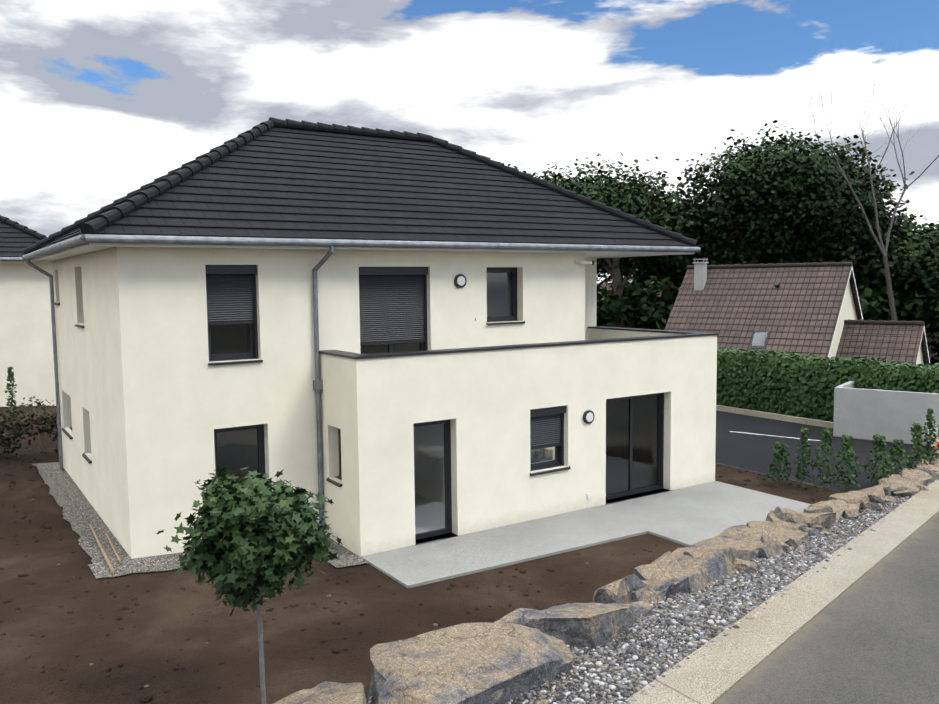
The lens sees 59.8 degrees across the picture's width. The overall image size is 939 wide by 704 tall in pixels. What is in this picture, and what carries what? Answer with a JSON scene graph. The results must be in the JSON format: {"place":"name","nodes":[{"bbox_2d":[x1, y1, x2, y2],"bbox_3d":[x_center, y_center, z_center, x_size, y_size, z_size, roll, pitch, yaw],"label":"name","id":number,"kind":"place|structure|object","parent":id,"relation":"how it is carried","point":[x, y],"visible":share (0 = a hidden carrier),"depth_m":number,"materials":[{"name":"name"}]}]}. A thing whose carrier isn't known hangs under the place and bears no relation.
{"place":"outdoors","nodes":[
{"label":"outdoors","id":0,"kind":"place"},
{"bbox_2d":[32,462,368,578],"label":"gravel strip","id":1,"kind":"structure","parent":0,"point":[80,514],"depth_m":15.38,"materials":[{"name":"grey gravel"}]},
{"bbox_2d":[89,524,120,573],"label":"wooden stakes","id":2,"kind":"object","parent":1,"relation":"on","point":[104,552],"visible":1,"depth_m":14.60,"materials":[{"name":"brown wood"}]},
{"bbox_2d":[30,243,718,558],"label":"house","id":3,"kind":"structure","parent":0,"point":[465,391],"depth_m":16.17,"materials":[{"name":"paint"}]},
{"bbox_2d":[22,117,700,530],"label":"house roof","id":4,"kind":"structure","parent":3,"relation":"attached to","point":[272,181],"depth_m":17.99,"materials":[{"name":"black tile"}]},
{"bbox_2d":[0,283,938,703],"bbox_3d":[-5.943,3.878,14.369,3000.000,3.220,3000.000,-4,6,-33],"label":"ground","id":5,"kind":"structure","parent":0,"point":[142,649],"depth_m":12.21,"materials":[{"name":"soil"}]},
{"bbox_2d":[5,366,19,440],"bbox_3d":[-13.614,1.554,24.148,0.443,2.270,0.457,0,5,3],"label":"whip shrub","id":6,"kind":"object","parent":5,"relation":"on","point":[10,376],"visible":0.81,"depth_m":24.11,"materials":[{"name":"green plant"}]},
{"bbox_2d":[0,215,59,406],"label":"house","id":7,"kind":"structure","parent":5,"relation":"on","point":[26,345],"depth_m":28.69,"materials":[{"name":"beige paint"}]},
{"bbox_2d":[0,396,61,458],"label":"hedge shrubs","id":8,"kind":"object","parent":5,"relation":"on","point":[17,428],"visible":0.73,"depth_m":22.70,"materials":[{"name":"green plant"}]},
{"bbox_2d":[156,466,342,703],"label":"maple tree","id":9,"kind":"object","parent":5,"relation":"on","point":[250,529],"visible":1,"depth_m":8.46,"materials":[{"name":"green plant"}]},
{"bbox_2d":[0,446,831,703],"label":"soil clods","id":10,"kind":"object","parent":5,"relation":"on","point":[148,698],"visible":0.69,"depth_m":12.40,"materials":[{"name":"brown soil"}]},
{"bbox_2d":[508,162,597,195],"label":"tree","id":11,"kind":"object","parent":5,"relation":"on","point":[555,179],"visible":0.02,"depth_m":60.12,"materials":[{"name":"green plant"}]},
{"bbox_2d":[528,153,647,265],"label":"tree","id":12,"kind":"object","parent":5,"relation":"on","point":[585,172],"visible":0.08,"depth_m":61.77,"materials":[{"name":"green plant"}]},
{"bbox_2d":[597,258,644,287],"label":"tree","id":13,"kind":"object","parent":5,"relation":"on","point":[598,270],"depth_m":85.00,"materials":[{"name":"green plant"}]},
{"bbox_2d":[597,259,659,294],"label":"tree","id":14,"kind":"object","parent":5,"relation":"on","point":[642,282],"visible":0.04,"depth_m":87.29,"materials":[{"name":"green plant"}]},
{"bbox_2d":[553,152,719,327],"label":"tree","id":15,"kind":"object","parent":5,"relation":"on","point":[635,197],"visible":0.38,"depth_m":57.48,"materials":[{"name":"green plant"}]},
{"bbox_2d":[366,455,938,703],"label":"gravel verge","id":16,"kind":"structure","parent":5,"relation":"on","point":[576,689],"depth_m":10.51,"materials":[{"name":"grey gravel"}]},
{"bbox_2d":[273,681,366,703],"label":"boulder","id":17,"kind":"object","parent":16,"relation":"on","point":[325,692],"visible":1,"depth_m":8.35,"materials":[{"name":"beige stone"}]},
{"bbox_2d":[369,622,573,703],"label":"boulder","id":18,"kind":"object","parent":16,"relation":"on","point":[483,663],"visible":0.96,"depth_m":8.98,"materials":[{"name":"beige stone"}]},
{"bbox_2d":[494,608,539,630],"bbox_3d":[0.783,3.825,10.607,0.899,0.739,1.005,2,5,25],"label":"boulder","id":19,"kind":"object","parent":16,"relation":"on","point":[514,616],"visible":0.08,"depth_m":10.71,"materials":[{"name":"beige stone"}]},
{"bbox_2d":[521,603,635,648],"bbox_3d":[1.513,3.780,10.889,1.114,1.085,1.823,3,6,40],"label":"boulder","id":20,"kind":"object","parent":16,"relation":"on","point":[591,625],"visible":0.52,"depth_m":10.33,"materials":[{"name":"beige stone"}]},
{"bbox_2d":[592,574,645,603],"bbox_3d":[2.122,3.738,11.985,0.672,1.072,0.897,4,7,42],"label":"boulder","id":21,"kind":"object","parent":16,"relation":"on","point":[619,591],"visible":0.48,"depth_m":11.62,"materials":[{"name":"beige stone"}]},
{"bbox_2d":[631,601,652,619],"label":"boulder","id":22,"kind":"object","parent":16,"relation":"on","point":[642,609],"visible":0.5,"depth_m":11.23,"materials":[{"name":"beige stone"}]},
{"bbox_2d":[631,576,674,603],"bbox_3d":[2.587,3.717,12.123,0.783,0.733,1.019,3,6,35],"label":"boulder","id":23,"kind":"object","parent":16,"relation":"on","point":[654,591],"visible":0.23,"depth_m":11.83,"materials":[{"name":"beige stone"}]},
{"bbox_2d":[633,551,687,595],"bbox_3d":[2.965,3.658,12.501,0.888,1.058,0.915,-4,6,-33],"label":"boulder","id":24,"kind":"object","parent":16,"relation":"on","point":[666,565],"visible":0.5,"depth_m":12.31,"materials":[{"name":"beige stone"}]},
{"bbox_2d":[683,552,694,557],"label":"boulder","id":25,"kind":"object","parent":16,"relation":"on","point":[689,554],"visible":0.08,"depth_m":13.03,"materials":[{"name":"beige stone"}]},
{"bbox_2d":[652,546,735,593],"bbox_3d":[3.458,3.684,12.931,1.257,1.034,1.509,3,6,37],"label":"boulder","id":26,"kind":"object","parent":16,"relation":"on","point":[706,566],"visible":0.29,"depth_m":12.81,"materials":[{"name":"beige stone"}]},
{"bbox_2d":[694,544,736,560],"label":"boulder","id":27,"kind":"object","parent":16,"relation":"on","point":[730,553],"visible":0.19,"depth_m":13.48,"materials":[{"name":"beige stone"}]},
{"bbox_2d":[687,538,758,559],"bbox_3d":[4.403,3.611,14.115,1.260,0.725,1.058,-4,6,-33],"label":"boulder","id":28,"kind":"object","parent":16,"relation":"on","point":[744,554],"visible":0.27,"depth_m":13.80,"materials":[{"name":"beige stone"}]},
{"bbox_2d":[712,525,763,557],"bbox_3d":[4.927,3.670,14.530,1.050,0.979,1.197,3,6,33],"label":"boulder","id":29,"kind":"object","parent":16,"relation":"on","point":[742,536],"visible":0.33,"depth_m":14.45,"materials":[{"name":"beige stone"}]},
{"bbox_2d":[732,558,755,572],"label":"boulder","id":30,"kind":"object","parent":16,"relation":"on","point":[745,565],"visible":0.48,"depth_m":13.18,"materials":[{"name":"beige stone"}]},
{"bbox_2d":[746,521,790,543],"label":"boulder","id":31,"kind":"object","parent":16,"relation":"on","point":[771,530],"visible":0.21,"depth_m":14.67,"materials":[{"name":"beige stone"}]},
{"bbox_2d":[755,540,783,558],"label":"boulder","id":32,"kind":"object","parent":16,"relation":"on","point":[772,548],"visible":0.42,"depth_m":13.94,"materials":[{"name":"beige stone"}]},
{"bbox_2d":[778,541,789,551],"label":"boulder","id":33,"kind":"object","parent":16,"relation":"on","point":[785,546],"visible":0.19,"depth_m":14.21,"materials":[{"name":"beige stone"}]},
{"bbox_2d":[766,510,802,529],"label":"boulder","id":34,"kind":"object","parent":16,"relation":"on","point":[775,520],"visible":0.25,"depth_m":15.40,"materials":[{"name":"beige stone"}]},
{"bbox_2d":[773,506,807,526],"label":"boulder","id":35,"kind":"object","parent":16,"relation":"on","point":[786,514],"visible":0.23,"depth_m":15.50,"materials":[{"name":"beige stone"}]},
{"bbox_2d":[776,525,808,545],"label":"boulder","id":36,"kind":"object","parent":16,"relation":"on","point":[797,537],"visible":0.06,"depth_m":14.91,"materials":[{"name":"beige stone"}]},
{"bbox_2d":[801,527,820,536],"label":"boulder","id":37,"kind":"object","parent":16,"relation":"on","point":[813,532],"visible":0.33,"depth_m":15.19,"materials":[{"name":"grey stone"}]},
{"bbox_2d":[800,512,835,527],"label":"boulder","id":38,"kind":"object","parent":16,"relation":"on","point":[823,519],"visible":0.12,"depth_m":15.69,"materials":[{"name":"beige stone"}]},
{"bbox_2d":[803,504,836,521],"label":"boulder","id":39,"kind":"object","parent":16,"relation":"on","point":[820,508],"visible":0.21,"depth_m":16.19,"materials":[{"name":"beige stone"}]},
{"bbox_2d":[812,524,827,531],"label":"boulder","id":40,"kind":"object","parent":16,"relation":"on","point":[819,527],"visible":0.19,"depth_m":15.46,"materials":[{"name":"beige stone"}]},
{"bbox_2d":[808,500,847,520],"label":"boulder","id":41,"kind":"object","parent":16,"relation":"on","point":[839,507],"visible":0.25,"depth_m":16.72,"materials":[{"name":"beige stone"}]},
{"bbox_2d":[828,499,859,510],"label":"boulder","id":42,"kind":"object","parent":16,"relation":"on","point":[854,505],"visible":0.06,"depth_m":16.87,"materials":[{"name":"beige stone"}]},
{"bbox_2d":[829,493,864,509],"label":"boulder","id":43,"kind":"object","parent":16,"relation":"on","point":[849,498],"visible":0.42,"depth_m":17.11,"materials":[{"name":"beige stone"}]},
{"bbox_2d":[843,507,859,519],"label":"boulder","id":44,"kind":"object","parent":16,"relation":"on","point":[850,513],"visible":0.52,"depth_m":16.46,"materials":[{"name":"beige stone"}]},
{"bbox_2d":[848,491,869,501],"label":"boulder","id":45,"kind":"object","parent":16,"relation":"on","point":[863,496],"visible":0.1,"depth_m":17.50,"materials":[{"name":"beige stone"}]},
{"bbox_2d":[859,485,884,505],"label":"boulder","id":46,"kind":"object","parent":16,"relation":"on","point":[876,494],"visible":0.27,"depth_m":17.53,"materials":[{"name":"beige stone"}]},
{"bbox_2d":[862,502,882,511],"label":"boulder","id":47,"kind":"object","parent":16,"relation":"on","point":[874,506],"visible":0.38,"depth_m":17.05,"materials":[{"name":"beige stone"}]},
{"bbox_2d":[862,434,894,483],"bbox_3d":[9.875,2.626,19.629,0.774,1.316,0.733,-4,6,-33],"label":"whip shrub","id":48,"kind":"object","parent":16,"relation":"on","point":[878,443],"visible":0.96,"depth_m":19.59,"materials":[{"name":"green plant"}]},
{"bbox_2d":[875,484,890,495],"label":"boulder","id":49,"kind":"object","parent":16,"relation":"on","point":[887,489],"visible":0.21,"depth_m":18.22,"materials":[{"name":"beige stone"}]},
{"bbox_2d":[885,496,896,502],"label":"boulder","id":50,"kind":"object","parent":16,"relation":"on","point":[889,499],"visible":0.38,"depth_m":17.83,"materials":[{"name":"beige stone"}]},
{"bbox_2d":[878,477,915,490],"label":"boulder","id":51,"kind":"object","parent":16,"relation":"on","point":[905,483],"visible":0.25,"depth_m":19.02,"materials":[{"name":"beige stone"}]},
{"bbox_2d":[890,484,907,495],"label":"boulder","id":52,"kind":"object","parent":16,"relation":"on","point":[897,487],"visible":0.12,"depth_m":18.48,"materials":[{"name":"beige stone"}]},
{"bbox_2d":[893,490,911,496],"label":"boulder","id":53,"kind":"object","parent":16,"relation":"on","point":[903,493],"visible":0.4,"depth_m":18.33,"materials":[{"name":"beige stone"}]},
{"bbox_2d":[888,474,918,482],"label":"boulder","id":54,"kind":"object","parent":16,"relation":"on","point":[897,476],"visible":0.08,"depth_m":19.76,"materials":[{"name":"beige stone"}]},
{"bbox_2d":[909,486,919,492],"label":"boulder","id":55,"kind":"object","parent":16,"relation":"on","point":[915,489],"visible":0.38,"depth_m":18.80,"materials":[{"name":"beige stone"}]},
{"bbox_2d":[901,468,934,484],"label":"boulder","id":56,"kind":"object","parent":16,"relation":"on","point":[923,476],"visible":0.4,"depth_m":19.77,"materials":[{"name":"beige stone"}]},
{"bbox_2d":[906,422,930,467],"bbox_3d":[11.641,2.482,21.187,0.642,1.306,0.609,-4,6,-33],"label":"whip shrub","id":57,"kind":"object","parent":16,"relation":"on","point":[916,429],"visible":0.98,"depth_m":21.13,"materials":[{"name":"green plant"}]},
{"bbox_2d":[914,483,928,490],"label":"boulder","id":58,"kind":"object","parent":16,"relation":"on","point":[922,487],"visible":0.4,"depth_m":18.93,"materials":[{"name":"beige stone"}]},
{"bbox_2d":[915,465,929,472],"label":"boulder","id":59,"kind":"object","parent":16,"relation":"on","point":[924,468],"visible":0.21,"depth_m":20.23,"materials":[{"name":"grey stone"}]},
{"bbox_2d":[916,464,938,471],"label":"boulder","id":60,"kind":"object","parent":16,"relation":"on","point":[932,468],"visible":0.04,"depth_m":20.89,"materials":[{"name":"beige stone"}]},
{"bbox_2d":[923,408,938,463],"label":"whip shrub","id":61,"kind":"object","parent":16,"relation":"on","point":[929,418],"visible":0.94,"depth_m":21.82,"materials":[{"name":"green plant"}]},
{"bbox_2d":[927,472,938,479],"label":"boulder","id":62,"kind":"object","parent":16,"relation":"on","point":[935,476],"visible":0.04,"depth_m":20.11,"materials":[{"name":"grey stone"}]},
{"bbox_2d":[597,185,736,301],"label":"tree","id":63,"kind":"object","parent":5,"relation":"on","point":[652,261],"visible":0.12,"depth_m":60.97,"materials":[{"name":"green plant"}]},
{"bbox_2d":[629,248,772,296],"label":"tree","id":64,"kind":"object","parent":5,"relation":"on","point":[655,282],"visible":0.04,"depth_m":68.47,"materials":[{"name":"green plant"}]},
{"bbox_2d":[662,181,788,277],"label":"tree","id":65,"kind":"object","parent":5,"relation":"on","point":[721,248],"visible":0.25,"depth_m":59.15,"materials":[{"name":"green plant"}]},
{"bbox_2d":[667,139,832,264],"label":"tree","id":66,"kind":"object","parent":5,"relation":"on","point":[744,200],"visible":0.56,"depth_m":57.24,"materials":[{"name":"green plant"}]},
{"bbox_2d":[596,259,938,363],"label":"trees","id":67,"kind":"object","parent":5,"relation":"on","point":[647,309],"visible":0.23,"depth_m":57.68,"materials":[{"name":"green plant"}]},
{"bbox_2d":[760,441,797,484],"bbox_3d":[7.602,2.739,19.890,0.823,1.104,0.812,-4,6,-33],"label":"whip shrub","id":68,"kind":"object","parent":5,"relation":"on","point":[779,452],"visible":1,"depth_m":19.89,"materials":[{"name":"green plant"}]},
{"bbox_2d":[665,259,930,368],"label":"neighbour house","id":69,"kind":"structure","parent":5,"relation":"on","point":[804,309],"depth_m":36.98,"materials":[{"name":"tile"}]},
{"bbox_2d":[789,425,812,488],"bbox_3d":[7.971,2.533,19.490,0.502,1.576,0.473,-4,6,-33],"label":"whip shrub","id":70,"kind":"object","parent":5,"relation":"on","point":[804,438],"visible":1,"depth_m":19.42,"materials":[{"name":"green plant"}]},
{"bbox_2d":[701,120,909,262],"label":"tree","id":71,"kind":"object","parent":5,"relation":"on","point":[786,157],"visible":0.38,"depth_m":56.25,"materials":[{"name":"green plant"}]},
{"bbox_2d":[810,427,839,490],"bbox_3d":[8.437,2.556,19.302,0.737,1.552,0.662,-4,6,-33],"label":"whip shrub","id":72,"kind":"object","parent":5,"relation":"on","point":[825,434],"visible":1,"depth_m":19.24,"materials":[{"name":"green plant"}]},
{"bbox_2d":[715,410,935,490],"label":"road","id":73,"kind":"structure","parent":5,"relation":"on","point":[746,450],"depth_m":24.17,"materials":[{"name":"grey asphalt"}]},
{"bbox_2d":[730,431,819,440],"bbox_3d":[9.862,2.695,26.073,3.148,0.001,0.076,3,6,37],"label":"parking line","id":74,"kind":"object","parent":73,"relation":"on","point":[771,435],"visible":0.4,"depth_m":26.22,"materials":[{"name":"white paint"}]},
{"bbox_2d":[715,405,839,491],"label":"curb","id":75,"kind":"structure","parent":73,"relation":"on","point":[808,421],"depth_m":28.77,"materials":[{"name":"concrete"}]},
{"bbox_2d":[878,439,916,474],"bbox_3d":[10.665,2.694,20.345,0.932,1.050,0.907,-4,6,-33],"label":"whip shrub","id":76,"kind":"object","parent":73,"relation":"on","point":[897,446],"visible":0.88,"depth_m":20.26,"materials":[{"name":"green plant"}]},
{"bbox_2d":[716,347,938,421],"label":"hedge","id":77,"kind":"object","parent":5,"relation":"on","point":[788,381],"depth_m":28.99,"materials":[{"name":"green plant"}]},
{"bbox_2d":[752,143,914,263],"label":"tree","id":78,"kind":"object","parent":5,"relation":"on","point":[835,200],"visible":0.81,"depth_m":55.01,"materials":[{"name":"green plant"}]},
{"bbox_2d":[834,434,861,490],"bbox_3d":[8.943,2.634,19.250,0.571,1.394,0.580,-4,6,-33],"label":"whip shrub","id":79,"kind":"object","parent":5,"relation":"on","point":[847,444],"visible":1,"depth_m":19.21,"materials":[{"name":"green plant"}]},
{"bbox_2d":[780,200,938,290],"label":"tree","id":80,"kind":"object","parent":5,"relation":"on","point":[849,246],"visible":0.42,"depth_m":56.21,"materials":[{"name":"green plant"}]},
{"bbox_2d":[798,35,938,320],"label":"dead tree","id":81,"kind":"object","parent":5,"relation":"on","point":[883,250],"visible":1,"depth_m":50.84,"materials":[{"name":"brown plant"}]},
{"bbox_2d":[827,213,938,304],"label":"tree","id":82,"kind":"object","parent":5,"relation":"on","point":[855,249],"visible":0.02,"depth_m":57.58,"materials":[{"name":"green plant"}]},
{"bbox_2d":[833,381,938,445],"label":"wall","id":83,"kind":"structure","parent":5,"relation":"on","point":[868,414],"depth_m":25.08,"materials":[{"name":"grey concrete"}]},
{"bbox_2d":[928,424,937,446],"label":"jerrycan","id":84,"kind":"object","parent":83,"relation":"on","point":[936,433],"visible":0.17,"depth_m":24.10,"materials":[{"name":"plastic"}]},
{"bbox_2d":[855,221,938,314],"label":"tree","id":85,"kind":"object","parent":5,"relation":"on","point":[908,267],"visible":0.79,"depth_m":53.03,"materials":[{"name":"green plant"}]},
{"bbox_2d":[903,223,938,273],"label":"tree","id":86,"kind":"object","parent":5,"relation":"on","point":[934,240],"visible":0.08,"depth_m":53.47,"materials":[{"name":"green plant"}]},
{"bbox_2d":[0,0,938,282],"label":"sky","id":87,"kind":"structure","parent":0,"point":[100,100],"materials":[{"name":"white"}]},
{"bbox_2d":[361,481,810,587],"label":"patio","id":88,"kind":"structure","parent":0,"point":[687,516],"depth_m":16.30,"materials":[{"name":"concrete"}]},
{"bbox_2d":[713,512,938,703],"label":"road","id":89,"kind":"structure","parent":0,"point":[871,636],"depth_m":10.35,"materials":[{"name":"grey asphalt"}]},
{"bbox_2d":[624,480,938,703],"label":"kerb","id":90,"kind":"structure","parent":89,"relation":"on","point":[715,672],"depth_m":11.25,"materials":[{"name":"concrete"}]},
{"bbox_2d":[655,492,938,703],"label":"curb joints","id":91,"kind":"object","parent":90,"relation":"on","point":[807,621],"visible":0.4,"depth_m":11.04,"materials":[{"name":"concrete"}]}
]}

